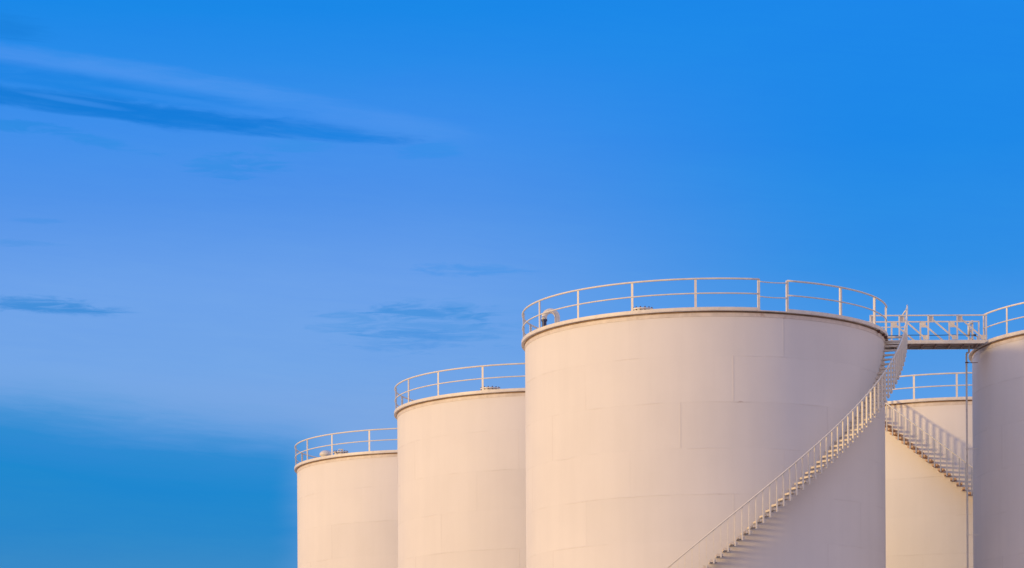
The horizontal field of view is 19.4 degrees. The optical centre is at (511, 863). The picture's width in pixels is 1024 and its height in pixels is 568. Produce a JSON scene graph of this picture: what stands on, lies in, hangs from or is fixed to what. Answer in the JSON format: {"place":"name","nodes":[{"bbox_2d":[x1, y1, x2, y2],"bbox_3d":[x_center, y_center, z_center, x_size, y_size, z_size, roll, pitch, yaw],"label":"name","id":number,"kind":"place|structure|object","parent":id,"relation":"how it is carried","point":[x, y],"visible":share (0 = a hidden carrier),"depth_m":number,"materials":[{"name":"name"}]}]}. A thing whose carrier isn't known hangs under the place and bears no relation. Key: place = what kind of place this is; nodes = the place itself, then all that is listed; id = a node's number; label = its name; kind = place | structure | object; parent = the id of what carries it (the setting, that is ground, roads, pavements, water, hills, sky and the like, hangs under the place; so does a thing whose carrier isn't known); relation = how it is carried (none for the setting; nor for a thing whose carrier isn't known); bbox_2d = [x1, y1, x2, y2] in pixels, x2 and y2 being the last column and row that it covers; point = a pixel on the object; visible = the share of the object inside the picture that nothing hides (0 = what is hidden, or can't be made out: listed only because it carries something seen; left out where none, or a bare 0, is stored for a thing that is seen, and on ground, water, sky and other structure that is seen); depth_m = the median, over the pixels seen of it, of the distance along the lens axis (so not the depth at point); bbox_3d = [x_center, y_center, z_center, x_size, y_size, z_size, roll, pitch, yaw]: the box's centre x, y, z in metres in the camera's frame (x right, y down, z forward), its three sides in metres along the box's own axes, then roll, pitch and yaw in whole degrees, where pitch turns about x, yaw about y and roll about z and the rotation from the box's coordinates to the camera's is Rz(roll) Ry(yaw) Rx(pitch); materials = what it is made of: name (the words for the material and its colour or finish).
{"place":"outdoors","nodes":[
{"label":"outdoors","id":0,"kind":"place"},
{"bbox_2d":[294,428,397,567],"bbox_3d":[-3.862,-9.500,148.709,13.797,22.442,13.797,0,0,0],"label":"storage tank","id":1,"kind":"object","parent":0,"point":[347,509],"visible":0.48,"depth_m":143.22,"materials":[{"name":"white metal"}]},
{"bbox_2d":[394,363,525,567],"bbox_3d":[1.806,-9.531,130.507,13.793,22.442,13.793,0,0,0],"label":"storage tank","id":2,"kind":"object","parent":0,"point":[461,456],"visible":0.44,"depth_m":124.93,"materials":[{"name":"white metal"}]},
{"bbox_2d":[0,0,1023,567],"label":"sky","id":3,"kind":"structure","parent":0,"point":[231,231],"materials":[{"name":"blue"}]},
{"bbox_2d":[521,277,907,567],"bbox_3d":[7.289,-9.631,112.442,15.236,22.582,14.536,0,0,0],"label":"storage tank","id":4,"kind":"object","parent":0,"point":[695,436],"visible":1,"depth_m":106.82,"materials":[{"name":"white metal"}]},
{"bbox_2d":[868,310,986,349],"bbox_3d":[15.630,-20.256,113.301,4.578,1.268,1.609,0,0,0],"label":"walkway bridge","id":5,"kind":"structure","parent":4,"relation":"on","point":[928,344],"depth_m":112.79,"materials":[{"name":"white paint"}]},
{"bbox_2d":[885,372,972,567],"bbox_3d":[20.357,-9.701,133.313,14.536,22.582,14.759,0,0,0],"label":"storage tank","id":6,"kind":"object","parent":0,"point":[925,473],"visible":0.38,"depth_m":127.14,"materials":[{"name":"white metal"}]},
{"bbox_2d":[965,302,1023,567],"bbox_3d":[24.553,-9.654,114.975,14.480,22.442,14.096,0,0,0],"label":"storage tank","id":7,"kind":"object","parent":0,"point":[997,362],"visible":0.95,"depth_m":112.45,"materials":[{"name":"white metal"}]}
]}

